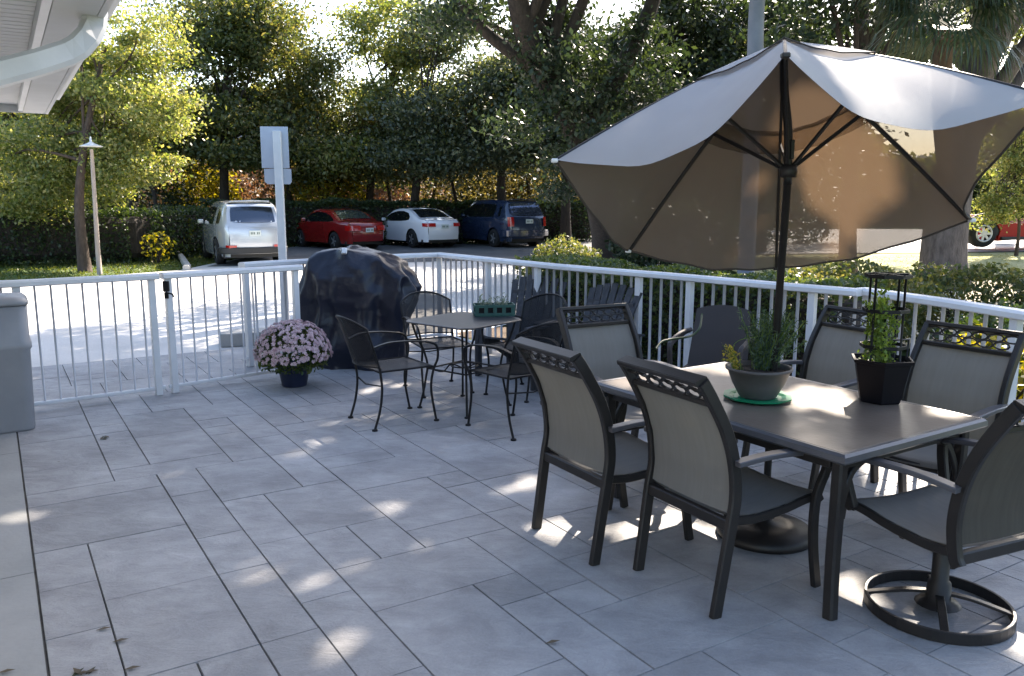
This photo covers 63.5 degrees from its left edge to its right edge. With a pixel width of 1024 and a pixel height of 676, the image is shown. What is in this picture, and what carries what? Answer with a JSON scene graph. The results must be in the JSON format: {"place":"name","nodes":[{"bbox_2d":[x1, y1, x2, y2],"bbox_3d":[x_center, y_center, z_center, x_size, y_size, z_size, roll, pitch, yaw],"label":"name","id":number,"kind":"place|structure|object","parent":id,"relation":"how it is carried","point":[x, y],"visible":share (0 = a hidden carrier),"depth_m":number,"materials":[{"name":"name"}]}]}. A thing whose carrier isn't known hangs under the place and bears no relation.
{"place":"outdoors","nodes":[
{"label":"outdoors","id":0,"kind":"place"},
{"bbox_2d":[0,0,120,113],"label":"building","id":1,"kind":"structure","parent":0,"point":[48,48],"depth_m":3.78,"materials":[{"name":"white paint"}]},
{"bbox_2d":[16,397,315,675],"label":"patio base","id":2,"kind":"object","parent":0,"point":[42,627],"visible":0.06,"depth_m":3.73,"materials":[{"name":"grey concrete"}]},
{"bbox_2d":[0,432,46,675],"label":"patio border","id":3,"kind":"object","parent":2,"relation":"on","point":[21,648],"visible":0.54,"depth_m":3.71,"materials":[{"name":"concrete"}]},
{"bbox_2d":[0,292,35,433],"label":"trash bin","id":4,"kind":"object","parent":3,"relation":"on","point":[17,411],"visible":1,"depth_m":6.01,"materials":[{"name":"grey plastic"}]},
{"bbox_2d":[0,246,672,389],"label":"driveway","id":5,"kind":"structure","parent":0,"point":[77,322],"depth_m":13.14,"materials":[{"name":"concrete"}]},
{"bbox_2d":[178,254,190,270],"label":"kerb","id":6,"kind":"structure","parent":5,"relation":"on","point":[185,263],"depth_m":22.58,"materials":[{"name":"concrete"}]},
{"bbox_2d":[220,328,291,346],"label":"kerb block","id":7,"kind":"structure","parent":5,"relation":"on","point":[225,339],"depth_m":9.69,"materials":[{"name":"concrete"}]},
{"bbox_2d":[260,126,291,336],"bbox_3d":[-2.653,-1.109,9.451,0.338,2.551,0.098,-1,10,-6],"label":"sign post","id":8,"kind":"object","parent":5,"relation":"on","point":[274,149],"visible":0.87,"depth_m":9.33,"materials":[{"name":"white metal"}]},
{"bbox_2d":[211,239,591,265],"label":"parking lot","id":9,"kind":"structure","parent":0,"point":[511,250],"depth_m":29.29,"materials":[{"name":"grey asphalt"}]},
{"bbox_2d":[197,200,287,263],"bbox_3d":[-8.133,-3.207,24.770,2.217,1.840,4.931,-5,11,-27],"label":"suv","id":10,"kind":"object","parent":9,"relation":"on","point":[239,228],"visible":0.83,"depth_m":22.84,"materials":[{"name":"silver metal"}]},
{"bbox_2d":[296,208,384,248],"bbox_3d":[-6.566,-4.093,30.960,2.098,1.519,4.856,-8,12,-39],"label":"sedan","id":11,"kind":"object","parent":9,"relation":"on","point":[353,227],"visible":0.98,"depth_m":29.65,"materials":[{"name":"red paint"}]},
{"bbox_2d":[382,207,459,247],"bbox_3d":[-3.794,-4.333,32.343,2.118,1.532,4.814,-6,12,-33],"label":"coupe","id":12,"kind":"object","parent":9,"relation":"on","point":[443,227],"visible":0.88,"depth_m":30.83,"materials":[{"name":"white paint"}]},
{"bbox_2d":[457,199,547,246],"bbox_3d":[-0.608,-4.592,32.851,2.317,1.872,5.166,-6,11,-30],"label":"minivan","id":13,"kind":"object","parent":9,"relation":"on","point":[524,220],"visible":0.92,"depth_m":31.04,"materials":[{"name":"blue paint"}]},
{"bbox_2d":[0,244,1023,356],"bbox_3d":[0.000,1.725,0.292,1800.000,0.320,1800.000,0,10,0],"label":"ground","id":14,"kind":"structure","parent":0,"point":[903,353],"depth_m":22.71,"materials":[{"name":"soil"}]},
{"bbox_2d":[0,45,126,215],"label":"shade tree","id":15,"kind":"object","parent":14,"relation":"on","point":[6,116],"visible":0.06,"depth_m":32.57,"materials":[{"name":"green plant"}]},
{"bbox_2d":[0,171,143,217],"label":"shrub","id":16,"kind":"object","parent":14,"relation":"on","point":[109,206],"depth_m":32.72,"materials":[{"name":"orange plant"}]},
{"bbox_2d":[80,136,102,275],"bbox_3d":[-10.128,-3.176,20.136,0.520,3.399,0.520,0,10,0],"label":"lamp post","id":17,"kind":"object","parent":14,"relation":"on","point":[90,143],"visible":0.97,"depth_m":20.11,"materials":[{"name":"beige metal"}]},
{"bbox_2d":[0,204,210,265],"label":"hedge","id":18,"kind":"object","parent":14,"relation":"on","point":[123,231],"visible":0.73,"depth_m":24.06,"materials":[{"name":"green plant"}]},
{"bbox_2d":[0,0,232,272],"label":"shade tree","id":19,"kind":"object","parent":14,"relation":"on","point":[64,178],"visible":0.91,"depth_m":21.67,"materials":[{"name":"green plant"}]},
{"bbox_2d":[0,251,236,279],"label":"grass","id":20,"kind":"structure","parent":14,"relation":"on","point":[106,272],"depth_m":22.35,"materials":[{"name":"green plant"}]},
{"bbox_2d":[43,156,198,216],"bbox_3d":[-15.692,-5.538,33.062,6.396,3.714,2.988,0,10,0],"label":"shrub","id":21,"kind":"object","parent":14,"relation":"on","point":[166,194],"visible":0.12,"depth_m":32.83,"materials":[{"name":"green plant"}]},
{"bbox_2d":[98,78,197,209],"bbox_3d":[-13.995,-6.517,30.797,4.798,6.466,4.651,0,10,0],"label":"slim tree","id":22,"kind":"object","parent":14,"relation":"on","point":[131,203],"visible":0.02,"depth_m":30.98,"materials":[{"name":"green plant"}]},
{"bbox_2d":[98,76,217,205],"bbox_3d":[-13.179,-6.397,30.159,4.299,6.411,4.153,0,10,0],"label":"slim tree","id":23,"kind":"object","parent":14,"relation":"on","point":[153,191],"visible":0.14,"depth_m":30.21,"materials":[{"name":"green plant"}]},
{"bbox_2d":[140,231,176,263],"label":"shrub","id":24,"kind":"object","parent":14,"relation":"on","point":[157,254],"visible":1,"depth_m":24.11,"materials":[{"name":"yellow plant"}]},
{"bbox_2d":[177,215,195,255],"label":"shrub","id":25,"kind":"object","parent":14,"relation":"on","point":[189,233],"visible":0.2,"depth_m":26.71,"materials":[{"name":"green plant"}]},
{"bbox_2d":[163,158,242,208],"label":"shrub","id":26,"kind":"object","parent":14,"relation":"on","point":[208,192],"visible":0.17,"depth_m":34.88,"materials":[{"name":"yellow plant"}]},
{"bbox_2d":[137,163,273,207],"bbox_3d":[-14.049,-6.385,38.529,7.290,3.580,2.992,0,10,0],"label":"shrub","id":27,"kind":"object","parent":14,"relation":"on","point":[247,182],"visible":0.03,"depth_m":38.10,"materials":[{"name":"orange plant"}]},
{"bbox_2d":[121,0,335,200],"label":"shade tree","id":28,"kind":"object","parent":14,"relation":"on","point":[227,28],"visible":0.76,"depth_m":30.95,"materials":[{"name":"green plant"}]},
{"bbox_2d":[238,79,293,167],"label":"slim tree","id":29,"kind":"object","parent":14,"relation":"on","point":[263,111],"visible":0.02,"depth_m":35.57,"materials":[{"name":"green plant"}]},
{"bbox_2d":[131,133,450,207],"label":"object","id":30,"kind":"structure","parent":14,"relation":"on","point":[256,180],"depth_m":44.36,"materials":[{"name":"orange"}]},
{"bbox_2d":[230,166,352,200],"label":"shrub","id":31,"kind":"object","parent":14,"relation":"on","point":[264,192],"visible":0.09,"depth_m":35.84,"materials":[{"name":"orange plant"}]},
{"bbox_2d":[231,0,396,200],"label":"shade tree","id":32,"kind":"object","parent":14,"relation":"on","point":[313,68],"visible":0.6,"depth_m":32.98,"materials":[{"name":"green plant"}]},
{"bbox_2d":[267,81,360,199],"bbox_3d":[-8.495,-7.354,34.823,4.719,6.746,4.477,0,10,0],"label":"slim tree","id":33,"kind":"object","parent":14,"relation":"on","point":[332,126],"visible":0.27,"depth_m":33.91,"materials":[{"name":"green plant"}]},
{"bbox_2d":[294,180,348,244],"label":"shrub","id":34,"kind":"object","parent":14,"relation":"on","point":[304,196],"visible":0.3,"depth_m":32.66,"materials":[{"name":"yellow plant"}]},
{"bbox_2d":[284,167,367,206],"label":"shrub","id":35,"kind":"object","parent":14,"relation":"on","point":[353,194],"visible":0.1,"depth_m":34.67,"materials":[{"name":"green plant"}]},
{"bbox_2d":[326,76,377,198],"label":"slim tree","id":36,"kind":"object","parent":14,"relation":"on","point":[347,111],"visible":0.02,"depth_m":35.54,"materials":[{"name":"green plant"}]},
{"bbox_2d":[284,104,442,197],"bbox_3d":[-5.863,-7.163,35.921,8.950,6.001,7.447,5,11,26],"label":"shade tree","id":37,"kind":"object","parent":14,"relation":"on","point":[362,176],"visible":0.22,"depth_m":34.13,"materials":[{"name":"green plant"}]},
{"bbox_2d":[337,83,404,200],"bbox_3d":[-5.782,-7.611,35.810,4.746,6.929,4.731,7,12,35],"label":"slim tree","id":38,"kind":"object","parent":14,"relation":"on","point":[388,191],"visible":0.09,"depth_m":34.97,"materials":[{"name":"green plant"}]},
{"bbox_2d":[289,0,461,199],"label":"shade tree","id":39,"kind":"object","parent":14,"relation":"on","point":[368,24],"visible":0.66,"depth_m":33.40,"materials":[{"name":"green plant"}]},
{"bbox_2d":[311,169,448,206],"bbox_3d":[-6.278,-6.623,39.480,6.801,3.701,2.922,0,10,0],"label":"shrub","id":40,"kind":"object","parent":14,"relation":"on","point":[383,196],"visible":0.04,"depth_m":38.66,"materials":[{"name":"orange plant"}]},
{"bbox_2d":[197,197,591,246],"bbox_3d":[-4.226,-4.699,33.310,15.868,1.986,2.740,-4,10,-22],"label":"hedge","id":41,"kind":"object","parent":14,"relation":"on","point":[376,209],"visible":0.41,"depth_m":32.65,"materials":[{"name":"green plant"}]},
{"bbox_2d":[395,73,457,202],"bbox_3d":[-3.456,-7.738,36.044,5.075,7.114,4.798,0,10,0],"label":"slim tree","id":42,"kind":"object","parent":14,"relation":"on","point":[454,191],"depth_m":36.15,"materials":[{"name":"green plant"}]},
{"bbox_2d":[330,0,529,242],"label":"shade tree","id":43,"kind":"object","parent":14,"relation":"on","point":[413,125],"visible":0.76,"depth_m":31.88,"materials":[{"name":"green plant"}]},
{"bbox_2d":[399,90,469,198],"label":"slim tree","id":44,"kind":"object","parent":14,"relation":"on","point":[435,185],"depth_m":36.86,"materials":[{"name":"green plant"}]},
{"bbox_2d":[409,165,531,205],"bbox_3d":[-1.783,-6.399,37.529,5.794,3.904,3.181,0,10,0],"label":"shrub","id":45,"kind":"object","parent":14,"relation":"on","point":[491,182],"visible":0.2,"depth_m":36.71,"materials":[{"name":"orange plant"}]},
{"bbox_2d":[405,39,574,243],"bbox_3d":[-0.383,-7.637,32.788,8.343,7.971,7.714,0,10,0],"label":"shade tree","id":46,"kind":"object","parent":14,"relation":"on","point":[487,80],"visible":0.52,"depth_m":31.49,"materials":[{"name":"green plant"}]},
{"bbox_2d":[1,29,1023,217],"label":"distant woods","id":47,"kind":"object","parent":14,"relation":"on","point":[977,187],"visible":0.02,"depth_m":46.96,"materials":[{"name":"green plant"}]},
{"bbox_2d":[496,155,555,198],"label":"slim tree","id":48,"kind":"object","parent":14,"relation":"on","point":[527,183],"visible":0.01,"depth_m":35.95,"materials":[{"name":"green plant"}]},
{"bbox_2d":[496,167,590,235],"bbox_3d":[1.895,-6.126,36.360,5.693,3.788,3.065,0,10,0],"label":"shrub","id":49,"kind":"object","parent":14,"relation":"on","point":[522,194],"visible":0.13,"depth_m":35.81,"materials":[{"name":"green plant"}]},
{"bbox_2d":[388,0,710,259],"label":"live oak","id":50,"kind":"object","parent":14,"relation":"on","point":[543,63],"visible":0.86,"depth_m":18.18,"materials":[{"name":"green plant"}]},
{"bbox_2d":[521,233,602,276],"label":"shrub","id":51,"kind":"object","parent":14,"relation":"on","point":[574,247],"visible":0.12,"depth_m":12.06,"materials":[{"name":"green plant"}]},
{"bbox_2d":[488,11,640,244],"bbox_3d":[2.588,-7.686,31.079,7.628,8.640,7.931,0,10,0],"label":"shade tree","id":52,"kind":"object","parent":14,"relation":"on","point":[565,223],"visible":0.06,"depth_m":31.37,"materials":[{"name":"green plant"}]},
{"bbox_2d":[555,0,748,184],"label":"evergreen tree","id":53,"kind":"object","parent":14,"relation":"on","point":[677,13],"visible":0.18,"depth_m":23.87,"materials":[{"name":"green plant"}]},
{"bbox_2d":[604,239,731,274],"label":"shrub","id":54,"kind":"object","parent":14,"relation":"on","point":[638,259],"visible":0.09,"depth_m":17.95,"materials":[{"name":"green plant"}]},
{"bbox_2d":[737,0,764,273],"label":"street lamp","id":55,"kind":"object","parent":14,"relation":"on","point":[755,38],"visible":0.24,"depth_m":11.37,"materials":[{"name":"grey metal"}]},
{"bbox_2d":[673,0,851,66],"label":"evergreen tree","id":56,"kind":"object","parent":14,"relation":"on","point":[743,21],"visible":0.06,"depth_m":24.77,"materials":[{"name":"green plant"}]},
{"bbox_2d":[703,0,968,277],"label":"live oak","id":57,"kind":"object","parent":14,"relation":"on","point":[858,38],"visible":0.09,"depth_m":16.70,"materials":[{"name":"green plant"}]},
{"bbox_2d":[725,0,1023,290],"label":"live oak","id":58,"kind":"object","parent":14,"relation":"on","point":[950,245],"visible":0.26,"depth_m":15.93,"materials":[{"name":"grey plant"}]},
{"bbox_2d":[830,280,1023,356],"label":"leaf litter","id":59,"kind":"object","parent":14,"relation":"on","point":[917,333],"visible":0.02,"depth_m":14.85,"materials":[{"name":"brown plant"}]},
{"bbox_2d":[845,0,1023,83],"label":"cabbage palm","id":60,"kind":"object","parent":14,"relation":"on","point":[942,46],"visible":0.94,"depth_m":12.96,"materials":[{"name":"green plant"}]},
{"bbox_2d":[892,4,1023,240],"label":"shade tree","id":61,"kind":"object","parent":14,"relation":"on","point":[1017,37],"visible":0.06,"depth_m":27.14,"materials":[{"name":"green plant"}]},
{"bbox_2d":[894,261,1023,342],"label":"shrub","id":62,"kind":"object","parent":14,"relation":"on","point":[963,277],"visible":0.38,"depth_m":9.36,"materials":[{"name":"green plant"}]},
{"bbox_2d":[979,280,1023,355],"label":"shrub","id":63,"kind":"object","parent":14,"relation":"on","point":[1006,289],"visible":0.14,"depth_m":9.06,"materials":[{"name":"green plant"}]},
{"bbox_2d":[18,336,1023,675],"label":"patio","id":64,"kind":"structure","parent":0,"point":[402,540],"depth_m":3.99,"materials":[{"name":"grey tile"}]},
{"bbox_2d":[0,273,165,405],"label":"fence gate","id":65,"kind":"structure","parent":64,"relation":"on","point":[150,278],"depth_m":6.89,"materials":[{"name":"white metal"}]},
{"bbox_2d":[72,666,95,675],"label":"fallen leaf","id":66,"kind":"object","parent":64,"relation":"on","point":[78,671],"visible":1,"depth_m":3.00,"materials":[{"name":"brown plant"}]},
{"bbox_2d":[159,264,302,392],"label":"fence gate","id":67,"kind":"structure","parent":64,"relation":"on","point":[175,384],"depth_m":7.47,"materials":[{"name":"white metal"}]},
{"bbox_2d":[253,319,332,387],"bbox_3d":[-2.001,0.130,7.560,0.714,0.618,0.707,0,10,0],"label":"potted mum","id":68,"kind":"object","parent":64,"relation":"on","point":[295,371],"visible":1,"depth_m":7.39,"materials":[{"name":"pink plant"}]},
{"bbox_2d":[299,245,421,370],"bbox_3d":[-1.575,-0.342,8.514,1.329,1.231,0.774,2,10,12],"label":"covered grill","id":69,"kind":"object","parent":64,"relation":"on","point":[369,289],"visible":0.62,"depth_m":8.21,"materials":[{"name":"fabric"}]},
{"bbox_2d":[335,315,438,431],"bbox_3d":[-0.984,0.221,6.334,0.703,0.849,0.562,-6,12,-33],"label":"bistro chair","id":70,"kind":"object","parent":64,"relation":"on","point":[359,343],"visible":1,"depth_m":6.14,"materials":[{"name":"black metal"}]},
{"bbox_2d":[400,291,475,397],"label":"bistro chair","id":71,"kind":"object","parent":64,"relation":"on","point":[417,304],"visible":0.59,"depth_m":7.61,"materials":[{"name":"black metal"}]},
{"bbox_2d":[406,312,520,418],"bbox_3d":[-0.390,0.208,6.770,0.730,0.728,0.730,8,12,38],"label":"bistro table","id":72,"kind":"object","parent":64,"relation":"on","point":[465,321],"visible":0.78,"depth_m":6.69,"materials":[{"name":"black metal"}]},
{"bbox_2d":[473,292,514,316],"bbox_3d":[-0.152,-0.286,6.936,0.344,0.189,0.176,-1,10,-8],"label":"planter tray","id":73,"kind":"object","parent":72,"relation":"on","point":[488,308],"visible":1,"depth_m":6.87,"materials":[{"name":"green paint"}]},
{"bbox_2d":[463,321,562,440],"bbox_3d":[0.055,0.261,6.096,0.562,0.849,0.703,-8,13,-41],"label":"bistro chair","id":74,"kind":"object","parent":64,"relation":"on","point":[516,368],"visible":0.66,"depth_m":5.87,"materials":[{"name":"black metal"}]},
{"bbox_2d":[475,275,571,375],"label":"slat chair","id":75,"kind":"object","parent":64,"relation":"on","point":[527,293],"visible":0.16,"depth_m":8.35,"materials":[{"name":"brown wood"}]},
{"bbox_2d":[481,293,567,402],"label":"bistro chair","id":76,"kind":"object","parent":64,"relation":"on","point":[539,309],"visible":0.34,"depth_m":7.51,"materials":[{"name":"black metal"}]},
{"bbox_2d":[238,252,862,376],"bbox_3d":[0.342,-0.193,8.134,5.794,1.064,2.264,5,11,25],"label":"fence","id":77,"kind":"object","parent":64,"relation":"on","point":[813,291],"visible":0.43,"depth_m":7.66,"materials":[{"name":"white metal"}]},
{"bbox_2d":[524,283,644,390],"bbox_3d":[0.681,0.004,7.374,0.827,0.938,0.810,-9,13,-43],"label":"slat chair","id":78,"kind":"object","parent":64,"relation":"on","point":[594,298],"visible":0.1,"depth_m":7.52,"materials":[{"name":"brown wood"}]},
{"bbox_2d":[512,337,693,565],"bbox_3d":[0.454,0.507,4.134,0.760,1.027,0.648,-6,11,-30],"label":"sling chair","id":79,"kind":"object","parent":64,"relation":"on","point":[582,440],"visible":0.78,"depth_m":3.97,"materials":[{"name":"grey fabric"}]},
{"bbox_2d":[555,303,679,497],"bbox_3d":[0.675,0.343,5.106,0.648,1.027,0.760,-5,11,-27],"label":"sling chair","id":80,"kind":"object","parent":64,"relation":"on","point":[603,347],"visible":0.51,"depth_m":5.26,"materials":[{"name":"grey fabric"}]},
{"bbox_2d":[667,305,753,442],"bbox_3d":[1.488,0.237,6.132,0.554,0.894,0.670,5,11,26],"label":"resin chair","id":81,"kind":"object","parent":64,"relation":"on","point":[720,327],"visible":0.67,"depth_m":6.31,"materials":[{"name":"grey plastic"}]},
{"bbox_2d":[655,313,702,349],"bbox_3d":[1.152,-0.044,5.499,0.109,0.164,0.669,8,12,39],"label":"armrest","id":82,"kind":"object","parent":81,"relation":"attached to","point":[683,337],"visible":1,"depth_m":5.41,"materials":[{"name":"grey metal"}]},
{"bbox_2d":[617,355,831,618],"bbox_3d":[0.909,0.591,3.642,0.760,1.027,0.648,-5,11,-29],"label":"sling chair","id":83,"kind":"object","parent":64,"relation":"on","point":[697,465],"visible":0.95,"depth_m":3.50,"materials":[{"name":"grey fabric"}]},
{"bbox_2d":[551,37,1023,554],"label":"patio umbrella","id":84,"kind":"object","parent":64,"relation":"on","point":[781,155],"visible":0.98,"depth_m":4.00,"materials":[{"name":"beige fabric"}]},
{"bbox_2d":[597,362,987,620],"bbox_3d":[1.290,0.655,4.168,1.030,0.724,1.580,-6,11,-32],"label":"dining table","id":85,"kind":"object","parent":64,"relation":"on","point":[839,431],"visible":0.6,"depth_m":3.65,"materials":[{"name":"metal"}]},
{"bbox_2d":[723,388,791,403],"bbox_3d":[1.218,0.291,4.102,0.340,0.020,0.323,0,10,0],"label":"saucer","id":86,"kind":"object","parent":85,"relation":"on","point":[780,398],"visible":0.56,"depth_m":4.04,"materials":[{"name":"green plastic"}]},
{"bbox_2d":[722,307,807,400],"bbox_3d":[1.253,0.067,4.115,0.409,0.438,0.444,4,10,22],"label":"bowl planter","id":87,"kind":"object","parent":86,"relation":"on","point":[756,378],"visible":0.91,"depth_m":4.05,"materials":[{"name":"ceramic"}]},
{"bbox_2d":[852,272,914,404],"bbox_3d":[1.803,0.000,4.007,0.308,0.624,0.269,-2,10,-12],"label":"hexagonal planter","id":88,"kind":"object","parent":85,"relation":"on","point":[882,374],"visible":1,"depth_m":3.96,"materials":[{"name":"black plastic"}]},
{"bbox_2d":[741,305,901,489],"bbox_3d":[1.875,0.355,5.034,0.760,1.027,0.648,-6,11,-30],"label":"sling chair","id":89,"kind":"object","parent":64,"relation":"on","point":[831,348],"visible":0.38,"depth_m":5.17,"materials":[{"name":"grey fabric"}]},
{"bbox_2d":[844,320,1023,518],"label":"sling chair","id":90,"kind":"object","parent":64,"relation":"on","point":[968,379],"visible":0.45,"depth_m":4.40,"materials":[{"name":"grey fabric"}]},
{"bbox_2d":[845,399,1023,645],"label":"swivel chair","id":91,"kind":"object","parent":64,"relation":"on","point":[943,518],"visible":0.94,"depth_m":3.17,"materials":[{"name":"grey fabric"}]},
{"bbox_2d":[858,287,1023,421],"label":"fence","id":92,"kind":"object","parent":64,"relation":"on","point":[1015,316],"visible":0.34,"depth_m":5.13,"materials":[{"name":"white metal"}]},
{"bbox_2d":[37,0,1023,136],"label":"sky","id":93,"kind":"structure","parent":0,"point":[604,3],"materials":[{"name":"white"}]},
{"bbox_2d":[454,327,646,373],"bbox_3d":[3.594,0.772,5.595,4.828,0.030,13.966,-3,10,-20],"label":"planting bed","id":94,"kind":"object","parent":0,"point":[498,333],"depth_m":10.41,"materials":[{"name":"brown soil"}]},
{"bbox_2d":[515,253,886,377],"bbox_3d":[1.544,-0.177,8.148,1.036,1.141,3.917,-8,13,-40],"label":"hedge","id":95,"kind":"object","parent":94,"relation":"on","point":[855,281],"visible":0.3,"depth_m":7.67,"materials":[{"name":"green plant"}]},
{"bbox_2d":[756,258,946,346],"bbox_3d":[3.675,-0.372,9.358,2.253,1.200,1.729,0,10,0],"label":"shrub","id":96,"kind":"object","parent":94,"relation":"on","point":[818,272],"visible":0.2,"depth_m":8.99,"materials":[{"name":"green plant"}]},
{"bbox_2d":[918,296,1023,391],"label":"shrub","id":97,"kind":"object","parent":94,"relation":"on","point":[993,321],"visible":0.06,"depth_m":6.99,"materials":[{"name":"green plant"}]},
{"bbox_2d":[951,318,1023,422],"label":"shrub","id":98,"kind":"object","parent":94,"relation":"on","point":[1020,389],"visible":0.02,"depth_m":5.60,"materials":[{"name":"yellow plant"}]},
{"bbox_2d":[733,252,1023,282],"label":"dry lawn","id":99,"kind":"structure","parent":0,"point":[1013,261],"depth_m":22.16,"materials":[{"name":"plant"}]},
{"bbox_2d":[969,131,1023,255],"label":"tree","id":100,"kind":"object","parent":99,"relation":"on","point":[1001,211],"visible":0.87,"depth_m":22.50,"materials":[{"name":"green plant"}]},
{"bbox_2d":[877,240,1023,252],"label":"road","id":101,"kind":"structure","parent":0,"point":[1007,245],"depth_m":26.36,"materials":[{"name":"grey asphalt"}]},
{"bbox_2d":[968,210,1023,246],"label":"off road car","id":102,"kind":"object","parent":101,"relation":"on","point":[984,238],"visible":0.76,"depth_m":24.23,"materials":[{"name":"red metal"}]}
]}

